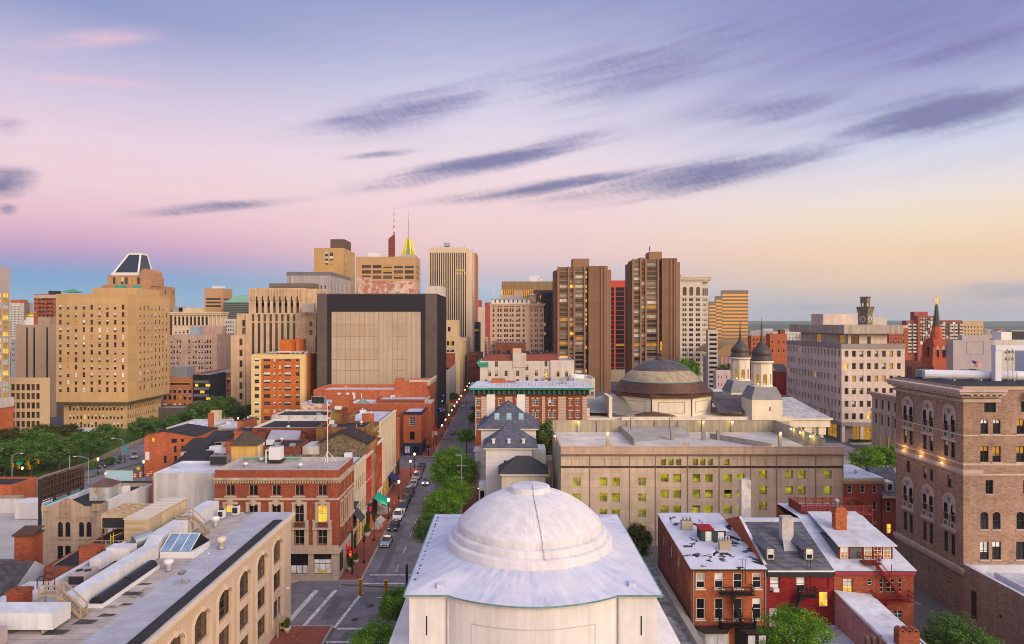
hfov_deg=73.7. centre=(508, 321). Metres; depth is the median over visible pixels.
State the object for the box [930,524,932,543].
window
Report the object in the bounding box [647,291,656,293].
window
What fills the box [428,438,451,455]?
traffic light
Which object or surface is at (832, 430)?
window
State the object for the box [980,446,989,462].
window
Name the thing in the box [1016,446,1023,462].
window
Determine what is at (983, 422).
window
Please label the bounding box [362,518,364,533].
window
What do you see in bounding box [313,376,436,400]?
building
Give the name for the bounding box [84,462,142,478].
grass
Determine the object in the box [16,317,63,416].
building
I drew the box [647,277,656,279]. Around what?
window
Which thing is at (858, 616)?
wing
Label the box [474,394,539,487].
mansion
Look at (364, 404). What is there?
building
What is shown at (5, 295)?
small windows
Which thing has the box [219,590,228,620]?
window
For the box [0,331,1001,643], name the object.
ground
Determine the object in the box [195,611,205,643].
window
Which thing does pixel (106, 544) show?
access platform
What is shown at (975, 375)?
roof duct
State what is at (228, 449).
brick chimney
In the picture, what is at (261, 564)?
window
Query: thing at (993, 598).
brick annex
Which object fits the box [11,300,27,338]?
building
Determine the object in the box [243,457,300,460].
roof pipe
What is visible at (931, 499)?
window
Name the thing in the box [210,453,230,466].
air unit
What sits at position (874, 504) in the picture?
window
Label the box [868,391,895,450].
stone bank
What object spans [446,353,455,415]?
concrete building
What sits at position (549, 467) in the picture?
garden wall
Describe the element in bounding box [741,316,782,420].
bell tower
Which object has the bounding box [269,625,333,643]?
pavement
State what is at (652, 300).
apartment tower
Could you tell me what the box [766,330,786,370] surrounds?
building
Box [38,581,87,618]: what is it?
roof stair
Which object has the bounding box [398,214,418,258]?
deco tower
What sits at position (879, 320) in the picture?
building
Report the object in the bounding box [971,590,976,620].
window
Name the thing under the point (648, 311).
window
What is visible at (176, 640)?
window
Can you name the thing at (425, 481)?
car
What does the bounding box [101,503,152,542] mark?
cooling tower
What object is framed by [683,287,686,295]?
window
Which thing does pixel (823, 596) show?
window
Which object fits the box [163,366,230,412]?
brick office
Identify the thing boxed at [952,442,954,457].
window
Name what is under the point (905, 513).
window
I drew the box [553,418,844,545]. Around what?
parking garage
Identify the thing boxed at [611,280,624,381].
red tower
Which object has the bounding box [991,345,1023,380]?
screen frame
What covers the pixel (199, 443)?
house
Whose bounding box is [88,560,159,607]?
barrel skylight
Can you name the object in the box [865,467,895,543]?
row house
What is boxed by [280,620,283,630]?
newspaper box
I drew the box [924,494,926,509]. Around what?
window
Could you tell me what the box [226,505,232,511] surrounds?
window
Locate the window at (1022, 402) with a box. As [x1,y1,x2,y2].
[1021,401,1023,411]
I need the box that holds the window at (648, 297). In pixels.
[647,296,656,298]
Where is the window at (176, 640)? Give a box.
[170,636,179,643]
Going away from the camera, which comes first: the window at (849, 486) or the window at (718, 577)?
the window at (718, 577)
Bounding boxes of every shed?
[0,477,36,498]
[11,525,44,563]
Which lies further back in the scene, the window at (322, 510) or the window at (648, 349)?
the window at (648, 349)
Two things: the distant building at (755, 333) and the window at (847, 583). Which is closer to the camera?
the window at (847, 583)
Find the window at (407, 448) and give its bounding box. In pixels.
[405,446,409,452]
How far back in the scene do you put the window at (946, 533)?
98.45 m
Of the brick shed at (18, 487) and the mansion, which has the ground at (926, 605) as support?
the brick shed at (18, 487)
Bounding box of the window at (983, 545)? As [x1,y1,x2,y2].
[979,542,989,560]
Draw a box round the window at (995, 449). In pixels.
[992,446,1001,462]
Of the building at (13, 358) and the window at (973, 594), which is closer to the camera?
the window at (973, 594)
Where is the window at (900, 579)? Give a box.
[899,578,901,591]
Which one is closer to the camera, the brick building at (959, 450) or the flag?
the brick building at (959, 450)
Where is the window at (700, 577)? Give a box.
[695,573,705,589]
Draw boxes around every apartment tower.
[553,259,610,391]
[625,246,679,373]
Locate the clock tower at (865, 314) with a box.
[856,296,873,324]
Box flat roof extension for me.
[776,625,881,643]
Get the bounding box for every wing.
[44,528,123,580]
[479,425,545,499]
[834,590,926,643]
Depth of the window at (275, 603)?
90.52 m
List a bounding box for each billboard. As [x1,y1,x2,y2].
[38,464,85,529]
[106,471,132,480]
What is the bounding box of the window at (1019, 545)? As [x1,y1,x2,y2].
[1015,542,1023,560]
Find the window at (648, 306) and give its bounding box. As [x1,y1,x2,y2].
[647,305,656,307]
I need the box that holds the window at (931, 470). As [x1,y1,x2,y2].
[930,469,932,480]
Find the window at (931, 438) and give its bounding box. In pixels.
[930,436,932,450]
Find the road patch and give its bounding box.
[320,482,439,643]
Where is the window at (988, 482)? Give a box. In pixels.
[985,480,993,494]
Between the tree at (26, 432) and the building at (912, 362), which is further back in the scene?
the building at (912, 362)
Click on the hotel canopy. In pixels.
(87, 429)
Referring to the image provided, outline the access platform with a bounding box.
[52,532,127,565]
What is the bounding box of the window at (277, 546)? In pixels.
[274,540,279,563]
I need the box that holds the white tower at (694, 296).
[680,253,712,381]
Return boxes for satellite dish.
[174,569,189,584]
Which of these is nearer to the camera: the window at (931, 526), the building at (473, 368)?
the window at (931, 526)
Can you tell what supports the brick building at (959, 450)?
on the ground at (926, 605)
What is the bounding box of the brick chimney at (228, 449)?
[225,440,231,452]
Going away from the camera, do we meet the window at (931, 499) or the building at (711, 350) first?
the window at (931, 499)
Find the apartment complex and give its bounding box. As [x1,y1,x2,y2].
[902,312,962,365]
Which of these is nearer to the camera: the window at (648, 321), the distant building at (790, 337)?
the window at (648, 321)
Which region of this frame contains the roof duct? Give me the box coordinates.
[922,370,1023,380]
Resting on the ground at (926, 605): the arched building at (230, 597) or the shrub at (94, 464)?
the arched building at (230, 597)
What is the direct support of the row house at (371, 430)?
on the ground at (926, 605)
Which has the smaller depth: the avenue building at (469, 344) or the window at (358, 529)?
the window at (358, 529)
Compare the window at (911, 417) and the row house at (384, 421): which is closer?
the window at (911, 417)
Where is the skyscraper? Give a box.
[428,243,473,351]
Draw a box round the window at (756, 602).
[751,598,762,620]
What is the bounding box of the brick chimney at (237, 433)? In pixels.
[234,429,242,439]
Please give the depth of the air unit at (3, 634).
56.15 m
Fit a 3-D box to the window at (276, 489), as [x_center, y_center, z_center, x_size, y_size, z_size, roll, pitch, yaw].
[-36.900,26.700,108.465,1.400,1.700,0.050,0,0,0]
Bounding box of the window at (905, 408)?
[904,405,906,419]
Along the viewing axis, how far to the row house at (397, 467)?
182.13 m
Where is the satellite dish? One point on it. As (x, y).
(183, 571)
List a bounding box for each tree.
[0,426,24,443]
[0,438,24,474]
[0,441,24,476]
[6,441,55,476]
[14,426,61,465]
[21,423,60,434]
[22,432,65,469]
[38,437,79,470]
[54,422,84,441]
[61,432,95,465]
[77,428,110,459]
[95,423,122,441]
[97,432,116,452]
[125,416,158,437]
[137,415,159,430]
[158,415,183,429]
[178,400,216,421]
[197,395,219,413]
[205,395,242,418]
[234,403,250,419]
[344,617,394,643]
[375,583,405,624]
[410,512,435,543]
[419,487,465,516]
[426,444,481,487]
[438,475,474,513]
[450,393,458,409]
[456,428,474,456]
[466,411,474,424]
[536,418,553,461]
[627,521,654,557]
[675,350,702,377]
[714,362,730,369]
[755,601,838,643]
[846,446,884,468]
[869,444,895,468]
[918,610,1004,643]
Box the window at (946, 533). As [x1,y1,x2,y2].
[945,531,947,551]
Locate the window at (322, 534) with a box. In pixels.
[318,530,326,543]
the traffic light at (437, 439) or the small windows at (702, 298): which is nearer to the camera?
the traffic light at (437, 439)
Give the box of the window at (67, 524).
[66,522,69,536]
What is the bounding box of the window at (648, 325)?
[647,324,656,326]
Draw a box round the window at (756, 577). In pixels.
[752,573,762,589]
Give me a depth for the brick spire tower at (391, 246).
600.00 m
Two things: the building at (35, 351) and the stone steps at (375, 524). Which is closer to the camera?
the stone steps at (375, 524)
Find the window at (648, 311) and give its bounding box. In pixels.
[647,310,656,312]
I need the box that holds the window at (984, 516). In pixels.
[980,512,989,530]
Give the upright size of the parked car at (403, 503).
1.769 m
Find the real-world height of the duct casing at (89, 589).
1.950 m
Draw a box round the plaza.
[825,443,895,472]
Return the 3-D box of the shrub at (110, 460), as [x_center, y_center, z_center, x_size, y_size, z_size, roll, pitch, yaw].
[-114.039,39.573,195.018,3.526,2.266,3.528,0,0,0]
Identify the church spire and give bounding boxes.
[921,296,948,369]
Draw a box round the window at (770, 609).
[769,608,777,626]
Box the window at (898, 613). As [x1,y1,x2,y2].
[894,610,901,620]
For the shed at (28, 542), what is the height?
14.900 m
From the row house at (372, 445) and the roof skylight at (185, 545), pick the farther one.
the row house at (372, 445)
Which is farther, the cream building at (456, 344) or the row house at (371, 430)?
the cream building at (456, 344)
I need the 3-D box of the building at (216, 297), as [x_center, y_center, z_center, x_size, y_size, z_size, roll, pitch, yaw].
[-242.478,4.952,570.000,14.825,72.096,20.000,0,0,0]
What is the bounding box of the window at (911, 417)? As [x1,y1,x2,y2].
[910,407,912,421]
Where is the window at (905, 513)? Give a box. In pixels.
[904,511,906,529]
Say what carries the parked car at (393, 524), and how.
on the road
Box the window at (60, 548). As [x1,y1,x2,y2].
[58,546,62,558]
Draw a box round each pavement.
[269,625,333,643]
[298,467,416,580]
[406,401,462,456]
[458,384,469,397]
[459,473,552,513]
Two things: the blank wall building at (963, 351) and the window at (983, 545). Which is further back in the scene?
the blank wall building at (963, 351)
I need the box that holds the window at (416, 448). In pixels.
[414,446,418,452]
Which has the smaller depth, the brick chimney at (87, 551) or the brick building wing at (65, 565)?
the brick chimney at (87, 551)
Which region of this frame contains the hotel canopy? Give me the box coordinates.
[68,428,95,432]
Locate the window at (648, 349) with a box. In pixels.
[647,348,656,350]
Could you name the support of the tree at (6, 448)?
on the ground at (926, 605)
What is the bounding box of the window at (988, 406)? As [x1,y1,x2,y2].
[984,402,994,411]
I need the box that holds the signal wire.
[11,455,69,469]
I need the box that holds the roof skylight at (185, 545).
[159,533,209,557]
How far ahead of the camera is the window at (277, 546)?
90.82 m
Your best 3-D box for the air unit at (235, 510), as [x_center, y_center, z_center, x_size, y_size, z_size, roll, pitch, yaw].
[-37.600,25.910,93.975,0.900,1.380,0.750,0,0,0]
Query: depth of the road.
107.84 m
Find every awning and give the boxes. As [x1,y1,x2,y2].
[353,508,364,521]
[373,492,390,506]
[388,472,399,482]
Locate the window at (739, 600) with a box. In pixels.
[733,598,743,620]
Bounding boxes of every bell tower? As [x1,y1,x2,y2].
[722,318,750,394]
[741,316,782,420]
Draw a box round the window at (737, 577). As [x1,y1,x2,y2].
[733,573,743,589]
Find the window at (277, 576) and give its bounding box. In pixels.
[274,569,279,591]
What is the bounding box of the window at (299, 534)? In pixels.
[295,530,303,543]
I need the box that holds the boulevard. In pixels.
[37,442,152,499]
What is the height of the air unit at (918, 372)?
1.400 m
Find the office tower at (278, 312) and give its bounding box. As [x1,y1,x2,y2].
[231,276,328,420]
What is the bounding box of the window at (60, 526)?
[58,522,62,536]
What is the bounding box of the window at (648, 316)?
[647,315,656,317]
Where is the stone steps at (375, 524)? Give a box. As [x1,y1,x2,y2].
[369,516,382,528]
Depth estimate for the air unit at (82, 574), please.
68.67 m
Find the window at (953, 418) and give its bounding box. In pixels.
[952,416,954,431]
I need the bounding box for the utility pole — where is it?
[457,454,465,513]
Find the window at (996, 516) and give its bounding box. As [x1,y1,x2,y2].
[992,512,1001,530]
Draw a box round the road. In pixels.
[289,390,474,643]
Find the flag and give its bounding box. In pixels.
[972,360,980,367]
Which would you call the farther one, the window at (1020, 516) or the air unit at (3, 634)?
the window at (1020, 516)
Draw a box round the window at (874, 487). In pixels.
[872,485,876,492]
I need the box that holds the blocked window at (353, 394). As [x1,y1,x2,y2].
[337,393,361,398]
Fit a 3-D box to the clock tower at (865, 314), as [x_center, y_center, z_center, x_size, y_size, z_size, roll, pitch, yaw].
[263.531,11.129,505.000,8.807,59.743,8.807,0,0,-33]
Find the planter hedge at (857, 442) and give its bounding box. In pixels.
[848,439,870,444]
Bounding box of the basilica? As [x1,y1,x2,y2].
[587,342,832,436]
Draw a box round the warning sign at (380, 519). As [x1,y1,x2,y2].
[376,515,385,531]
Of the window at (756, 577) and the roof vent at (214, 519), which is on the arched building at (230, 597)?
the roof vent at (214, 519)
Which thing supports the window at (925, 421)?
in the brick building at (959, 450)
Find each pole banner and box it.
[123,445,126,452]
[432,427,437,434]
[450,400,455,405]
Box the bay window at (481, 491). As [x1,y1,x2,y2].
[480,490,483,498]
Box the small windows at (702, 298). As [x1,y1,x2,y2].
[698,298,706,370]
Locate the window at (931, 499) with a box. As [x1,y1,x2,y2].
[930,496,932,512]
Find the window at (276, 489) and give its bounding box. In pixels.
[272,485,280,494]
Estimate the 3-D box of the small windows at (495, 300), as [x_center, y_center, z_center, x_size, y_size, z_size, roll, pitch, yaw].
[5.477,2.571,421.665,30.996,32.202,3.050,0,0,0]
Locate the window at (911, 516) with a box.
[910,514,912,532]
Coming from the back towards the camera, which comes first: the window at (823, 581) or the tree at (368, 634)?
the window at (823, 581)
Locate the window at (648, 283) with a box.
[647,282,656,284]
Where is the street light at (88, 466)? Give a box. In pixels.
[73,456,88,484]
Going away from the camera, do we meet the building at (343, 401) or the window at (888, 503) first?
the window at (888, 503)
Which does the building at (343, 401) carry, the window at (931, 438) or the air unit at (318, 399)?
the air unit at (318, 399)
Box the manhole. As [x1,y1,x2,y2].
[352,604,374,620]
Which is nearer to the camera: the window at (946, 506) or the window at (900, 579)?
the window at (900, 579)
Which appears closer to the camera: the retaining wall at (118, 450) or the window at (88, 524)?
the window at (88, 524)
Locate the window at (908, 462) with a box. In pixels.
[907,461,909,472]
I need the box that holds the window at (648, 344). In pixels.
[647,343,656,345]
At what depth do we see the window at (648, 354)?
400.37 m
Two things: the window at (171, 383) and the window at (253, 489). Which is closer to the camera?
the window at (253, 489)
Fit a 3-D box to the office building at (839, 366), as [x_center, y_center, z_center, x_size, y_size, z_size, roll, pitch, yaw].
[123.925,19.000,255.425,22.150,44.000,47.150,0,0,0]
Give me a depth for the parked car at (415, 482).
169.95 m
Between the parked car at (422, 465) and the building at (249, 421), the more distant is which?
the building at (249, 421)
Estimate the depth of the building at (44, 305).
420.00 m
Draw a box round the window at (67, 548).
[65,546,70,554]
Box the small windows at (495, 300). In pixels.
[493,300,542,351]
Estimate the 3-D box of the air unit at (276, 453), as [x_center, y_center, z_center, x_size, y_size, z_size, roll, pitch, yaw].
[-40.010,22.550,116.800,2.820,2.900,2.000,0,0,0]
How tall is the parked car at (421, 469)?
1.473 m
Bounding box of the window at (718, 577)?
[714,573,724,589]
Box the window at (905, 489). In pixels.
[904,486,906,500]
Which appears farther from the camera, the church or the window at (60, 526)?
the window at (60, 526)
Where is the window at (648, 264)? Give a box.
[647,263,656,265]
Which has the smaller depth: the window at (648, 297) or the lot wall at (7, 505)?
the lot wall at (7, 505)
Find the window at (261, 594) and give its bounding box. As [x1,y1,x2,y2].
[258,585,264,609]
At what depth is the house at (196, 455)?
142.39 m
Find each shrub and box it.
[86,460,98,468]
[104,457,116,464]
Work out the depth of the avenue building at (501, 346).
368.00 m
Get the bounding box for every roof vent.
[163,558,173,571]
[211,516,219,526]
[216,536,226,549]
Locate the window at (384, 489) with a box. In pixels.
[382,479,386,494]
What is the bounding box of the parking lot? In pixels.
[0,513,42,558]
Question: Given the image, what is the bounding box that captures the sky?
[0,0,1023,320]
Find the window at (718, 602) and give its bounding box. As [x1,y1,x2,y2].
[714,598,724,620]
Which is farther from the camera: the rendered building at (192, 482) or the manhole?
the rendered building at (192, 482)
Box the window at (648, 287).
[647,286,656,289]
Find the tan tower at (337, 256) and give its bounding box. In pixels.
[314,237,354,293]
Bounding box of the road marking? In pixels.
[289,404,474,642]
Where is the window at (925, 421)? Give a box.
[924,410,926,424]
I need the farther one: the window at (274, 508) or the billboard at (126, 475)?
the billboard at (126, 475)
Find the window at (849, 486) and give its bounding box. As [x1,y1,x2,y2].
[848,485,851,492]
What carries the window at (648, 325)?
in the apartment tower at (652, 300)
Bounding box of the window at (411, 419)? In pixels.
[409,417,414,425]
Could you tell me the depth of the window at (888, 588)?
85.16 m
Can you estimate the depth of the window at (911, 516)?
107.00 m
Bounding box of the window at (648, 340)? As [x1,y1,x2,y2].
[647,339,656,341]
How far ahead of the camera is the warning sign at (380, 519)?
132.93 m
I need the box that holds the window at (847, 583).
[843,579,851,591]
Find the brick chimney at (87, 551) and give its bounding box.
[77,543,104,564]
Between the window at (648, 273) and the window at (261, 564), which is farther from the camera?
the window at (648, 273)
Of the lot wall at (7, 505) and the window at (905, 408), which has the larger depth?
the lot wall at (7, 505)
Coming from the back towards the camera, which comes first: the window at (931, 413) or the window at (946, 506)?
the window at (931, 413)
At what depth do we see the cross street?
200.63 m
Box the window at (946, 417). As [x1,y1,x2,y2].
[945,414,947,430]
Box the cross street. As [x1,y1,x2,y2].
[400,398,474,466]
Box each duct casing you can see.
[0,602,70,632]
[60,501,218,611]
[90,530,152,568]
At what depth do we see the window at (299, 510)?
108.50 m
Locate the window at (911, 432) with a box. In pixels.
[910,431,912,444]
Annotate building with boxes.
[0,561,44,596]
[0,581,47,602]
[5,512,294,643]
[10,378,49,432]
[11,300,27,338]
[11,339,15,377]
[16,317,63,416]
[23,311,33,324]
[24,302,32,319]
[34,291,60,324]
[41,472,150,565]
[61,289,82,293]
[151,461,219,510]
[158,405,195,419]
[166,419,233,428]
[170,307,228,334]
[170,311,172,334]
[170,326,233,375]
[204,285,231,311]
[207,445,225,453]
[209,457,356,579]
[211,410,232,420]
[215,419,236,430]
[224,295,248,318]
[224,319,236,334]
[237,415,256,429]
[251,338,316,424]
[252,417,330,441]
[263,438,308,453]
[272,409,330,418]
[300,395,352,411]
[302,426,375,453]
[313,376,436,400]
[316,420,373,440]
[331,405,347,423]
[353,398,434,448]
[357,277,418,293]
[446,320,467,394]
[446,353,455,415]
[460,336,470,383]
[468,352,482,387]
[468,378,593,472]
[474,253,477,321]
[474,322,480,351]
[478,307,484,356]
[484,337,487,356]
[485,302,490,352]
[496,340,525,352]
[569,374,594,399]
[706,330,717,388]
[708,290,747,341]
[713,370,730,388]
[748,331,768,335]
[748,336,765,379]
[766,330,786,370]
[772,364,786,396]
[785,331,800,338]
[786,314,904,442]
[787,335,794,339]
[856,317,886,324]
[885,377,1023,617]
[887,325,907,359]
[905,360,919,376]
[907,366,933,376]
[947,331,1023,370]
[962,321,982,334]
[983,329,988,333]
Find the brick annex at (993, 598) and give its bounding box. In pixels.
[964,564,1023,643]
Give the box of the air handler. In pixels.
[123,497,187,541]
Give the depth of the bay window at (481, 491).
140.96 m
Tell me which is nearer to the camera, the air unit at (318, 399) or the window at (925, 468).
the window at (925, 468)
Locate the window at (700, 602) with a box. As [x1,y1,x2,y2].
[695,598,705,620]
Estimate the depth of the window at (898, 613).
85.18 m
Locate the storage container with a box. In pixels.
[14,498,56,518]
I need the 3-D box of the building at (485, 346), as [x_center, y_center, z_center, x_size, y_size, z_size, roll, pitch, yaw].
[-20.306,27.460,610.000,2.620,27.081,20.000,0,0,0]
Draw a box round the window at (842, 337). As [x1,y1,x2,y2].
[840,335,844,342]
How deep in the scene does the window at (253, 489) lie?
108.50 m
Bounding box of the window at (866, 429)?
[853,426,870,439]
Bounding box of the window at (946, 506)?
[945,503,947,519]
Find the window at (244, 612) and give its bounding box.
[240,604,247,630]
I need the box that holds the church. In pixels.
[389,481,680,643]
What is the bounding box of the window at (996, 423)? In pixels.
[992,419,1001,434]
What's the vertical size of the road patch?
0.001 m
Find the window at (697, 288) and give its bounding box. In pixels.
[696,287,699,295]
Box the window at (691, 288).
[689,287,692,295]
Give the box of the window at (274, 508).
[272,505,280,511]
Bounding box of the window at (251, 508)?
[249,505,257,511]
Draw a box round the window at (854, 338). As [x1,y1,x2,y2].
[851,335,858,343]
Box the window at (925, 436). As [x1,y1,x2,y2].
[924,435,926,448]
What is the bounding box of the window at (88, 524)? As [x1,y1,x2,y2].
[87,522,90,536]
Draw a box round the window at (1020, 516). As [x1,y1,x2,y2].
[1016,512,1023,530]
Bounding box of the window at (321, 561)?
[314,554,330,573]
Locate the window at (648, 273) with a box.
[647,272,656,274]
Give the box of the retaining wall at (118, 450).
[37,429,163,484]
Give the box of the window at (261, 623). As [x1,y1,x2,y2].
[258,614,264,638]
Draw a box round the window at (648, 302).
[647,301,656,303]
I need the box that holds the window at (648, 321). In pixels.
[647,320,656,322]
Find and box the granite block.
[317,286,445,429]
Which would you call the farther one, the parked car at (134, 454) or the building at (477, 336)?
the building at (477, 336)
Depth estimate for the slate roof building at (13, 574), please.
78.10 m
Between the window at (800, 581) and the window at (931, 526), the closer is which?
the window at (800, 581)
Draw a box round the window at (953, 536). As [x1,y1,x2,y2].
[952,534,954,554]
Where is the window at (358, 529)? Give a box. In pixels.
[357,522,359,540]
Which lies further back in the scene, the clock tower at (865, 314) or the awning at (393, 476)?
the clock tower at (865, 314)
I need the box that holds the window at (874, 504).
[872,502,876,509]
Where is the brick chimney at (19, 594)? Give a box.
[4,586,33,601]
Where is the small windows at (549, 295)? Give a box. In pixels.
[546,292,552,352]
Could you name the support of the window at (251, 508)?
in the corner building at (315, 495)
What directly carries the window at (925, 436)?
in the brick building at (959, 450)
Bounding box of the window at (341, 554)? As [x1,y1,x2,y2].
[340,550,342,570]
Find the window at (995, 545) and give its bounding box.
[992,542,1001,560]
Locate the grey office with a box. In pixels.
[286,272,350,293]
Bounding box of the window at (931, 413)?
[930,411,932,426]
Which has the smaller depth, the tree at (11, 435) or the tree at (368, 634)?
the tree at (368, 634)
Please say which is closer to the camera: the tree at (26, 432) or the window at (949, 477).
the window at (949, 477)
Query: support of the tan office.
on the ground at (926, 605)
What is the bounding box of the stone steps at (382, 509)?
[377,504,390,513]
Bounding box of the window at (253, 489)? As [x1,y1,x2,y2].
[249,485,257,494]
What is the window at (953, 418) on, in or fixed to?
in the brick building at (959, 450)
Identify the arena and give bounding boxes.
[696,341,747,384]
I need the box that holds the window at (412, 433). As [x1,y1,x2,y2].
[409,431,414,439]
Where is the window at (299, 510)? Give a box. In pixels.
[295,505,303,521]
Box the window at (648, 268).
[647,267,656,270]
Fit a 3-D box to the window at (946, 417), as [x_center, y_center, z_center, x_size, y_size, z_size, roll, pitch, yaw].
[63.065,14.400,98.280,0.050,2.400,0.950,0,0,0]
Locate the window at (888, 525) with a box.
[887,524,890,533]
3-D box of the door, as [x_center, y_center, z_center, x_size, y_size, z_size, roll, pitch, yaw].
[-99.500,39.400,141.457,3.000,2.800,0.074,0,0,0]
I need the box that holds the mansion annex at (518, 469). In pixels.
[498,456,548,488]
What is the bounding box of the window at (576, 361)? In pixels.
[575,360,583,363]
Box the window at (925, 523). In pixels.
[924,521,926,540]
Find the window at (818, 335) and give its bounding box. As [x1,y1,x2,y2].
[817,334,820,341]
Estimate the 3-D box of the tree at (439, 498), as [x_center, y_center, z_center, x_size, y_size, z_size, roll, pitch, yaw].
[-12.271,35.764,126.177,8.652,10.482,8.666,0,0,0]
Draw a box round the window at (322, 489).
[318,485,326,494]
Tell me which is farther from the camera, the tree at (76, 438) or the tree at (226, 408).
the tree at (226, 408)
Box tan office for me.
[356,252,419,293]
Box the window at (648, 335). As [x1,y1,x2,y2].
[647,334,656,336]
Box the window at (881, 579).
[880,578,882,591]
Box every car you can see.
[98,460,106,467]
[117,455,124,462]
[131,451,137,458]
[380,535,392,546]
[388,520,399,530]
[392,508,404,520]
[397,499,408,510]
[401,493,410,503]
[404,486,414,496]
[409,479,417,486]
[412,470,421,479]
[416,467,423,473]
[418,463,425,469]
[422,477,429,484]
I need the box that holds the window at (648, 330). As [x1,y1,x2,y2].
[647,329,656,331]
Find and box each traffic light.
[341,564,407,595]
[342,530,352,574]
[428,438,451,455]
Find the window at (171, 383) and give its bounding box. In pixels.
[170,382,189,384]
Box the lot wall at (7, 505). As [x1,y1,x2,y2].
[0,499,22,512]
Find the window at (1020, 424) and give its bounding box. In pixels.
[1016,419,1023,434]
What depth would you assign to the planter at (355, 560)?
115.22 m
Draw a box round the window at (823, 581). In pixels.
[819,577,828,587]
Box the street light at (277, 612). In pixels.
[277,587,289,637]
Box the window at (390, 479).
[389,470,393,487]
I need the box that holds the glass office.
[501,276,552,352]
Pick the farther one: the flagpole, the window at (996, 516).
the flagpole
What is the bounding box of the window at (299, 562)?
[291,554,307,573]
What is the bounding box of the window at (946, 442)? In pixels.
[945,440,947,455]
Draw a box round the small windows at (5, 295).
[0,293,8,397]
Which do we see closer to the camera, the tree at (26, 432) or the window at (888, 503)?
the window at (888, 503)
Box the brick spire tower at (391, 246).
[388,224,394,256]
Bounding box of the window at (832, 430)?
[828,423,836,437]
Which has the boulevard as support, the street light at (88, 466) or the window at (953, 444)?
the street light at (88, 466)
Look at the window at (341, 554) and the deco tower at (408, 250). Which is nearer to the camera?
the window at (341, 554)
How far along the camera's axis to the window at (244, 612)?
79.32 m
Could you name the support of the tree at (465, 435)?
on the road
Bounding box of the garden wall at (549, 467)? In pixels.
[546,455,551,487]
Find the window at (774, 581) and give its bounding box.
[770,577,778,590]
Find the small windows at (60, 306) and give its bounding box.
[59,305,166,426]
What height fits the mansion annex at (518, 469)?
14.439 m
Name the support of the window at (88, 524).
in the gothic building at (71, 523)
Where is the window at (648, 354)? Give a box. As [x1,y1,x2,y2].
[647,353,656,355]
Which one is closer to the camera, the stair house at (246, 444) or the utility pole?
the stair house at (246, 444)
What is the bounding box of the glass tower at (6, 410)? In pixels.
[0,266,13,439]
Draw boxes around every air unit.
[0,625,7,643]
[68,566,98,586]
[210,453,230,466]
[217,508,225,518]
[232,505,239,515]
[265,445,284,462]
[311,396,325,403]
[915,369,934,377]
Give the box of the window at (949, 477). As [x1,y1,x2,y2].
[948,475,950,487]
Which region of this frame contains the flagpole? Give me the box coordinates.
[321,401,335,464]
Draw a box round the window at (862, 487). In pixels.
[860,485,864,492]
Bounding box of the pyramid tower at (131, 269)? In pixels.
[101,253,174,310]
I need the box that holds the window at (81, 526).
[79,522,83,536]
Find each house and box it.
[144,423,218,474]
[168,450,213,466]
[180,438,214,455]
[206,430,234,446]
[224,427,252,446]
[228,431,265,461]
[263,452,367,544]
[348,408,396,495]
[353,501,358,548]
[363,450,373,526]
[366,426,378,513]
[369,440,376,518]
[376,395,430,402]
[377,438,383,508]
[395,417,400,475]
[403,407,426,455]
[657,513,767,643]
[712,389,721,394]
[725,478,834,641]
[777,497,921,626]
[842,465,884,531]
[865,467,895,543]
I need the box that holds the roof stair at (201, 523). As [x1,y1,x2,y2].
[175,509,209,534]
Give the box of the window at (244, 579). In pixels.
[240,571,247,598]
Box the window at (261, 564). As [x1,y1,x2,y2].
[258,555,264,580]
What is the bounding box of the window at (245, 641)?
[240,634,247,643]
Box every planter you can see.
[283,617,290,633]
[347,558,353,571]
[353,553,358,563]
[363,523,370,537]
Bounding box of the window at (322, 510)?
[318,505,326,521]
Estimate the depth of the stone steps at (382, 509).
146.06 m
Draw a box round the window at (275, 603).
[274,596,279,618]
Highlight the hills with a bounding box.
[10,320,1023,330]
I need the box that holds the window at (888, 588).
[886,578,894,591]
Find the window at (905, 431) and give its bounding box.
[904,429,906,442]
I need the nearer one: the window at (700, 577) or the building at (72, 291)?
the window at (700, 577)
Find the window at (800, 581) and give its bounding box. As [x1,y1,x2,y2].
[796,577,804,590]
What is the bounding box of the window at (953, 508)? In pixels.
[952,505,954,522]
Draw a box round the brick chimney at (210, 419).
[207,411,213,426]
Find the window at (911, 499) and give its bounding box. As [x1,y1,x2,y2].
[910,488,912,503]
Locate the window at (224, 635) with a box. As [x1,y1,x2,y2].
[219,624,228,643]
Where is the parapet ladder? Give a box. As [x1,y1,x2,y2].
[37,572,54,589]
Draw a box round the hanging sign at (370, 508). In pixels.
[368,503,372,513]
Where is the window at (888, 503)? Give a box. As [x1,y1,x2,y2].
[887,502,890,511]
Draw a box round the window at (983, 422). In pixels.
[980,419,988,434]
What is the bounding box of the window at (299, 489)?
[295,485,303,494]
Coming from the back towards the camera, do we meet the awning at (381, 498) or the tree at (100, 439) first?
the tree at (100, 439)
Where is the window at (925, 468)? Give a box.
[924,467,926,478]
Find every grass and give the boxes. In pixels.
[0,429,140,477]
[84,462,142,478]
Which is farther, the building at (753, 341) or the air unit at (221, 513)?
the building at (753, 341)
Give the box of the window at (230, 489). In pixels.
[226,485,234,494]
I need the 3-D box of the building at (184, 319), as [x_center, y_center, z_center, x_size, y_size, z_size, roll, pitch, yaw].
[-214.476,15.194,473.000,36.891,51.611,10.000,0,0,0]
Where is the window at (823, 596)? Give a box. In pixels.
[819,592,827,606]
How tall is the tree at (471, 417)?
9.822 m
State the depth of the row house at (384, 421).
162.98 m
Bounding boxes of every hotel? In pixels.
[56,285,169,428]
[477,348,573,380]
[489,286,544,352]

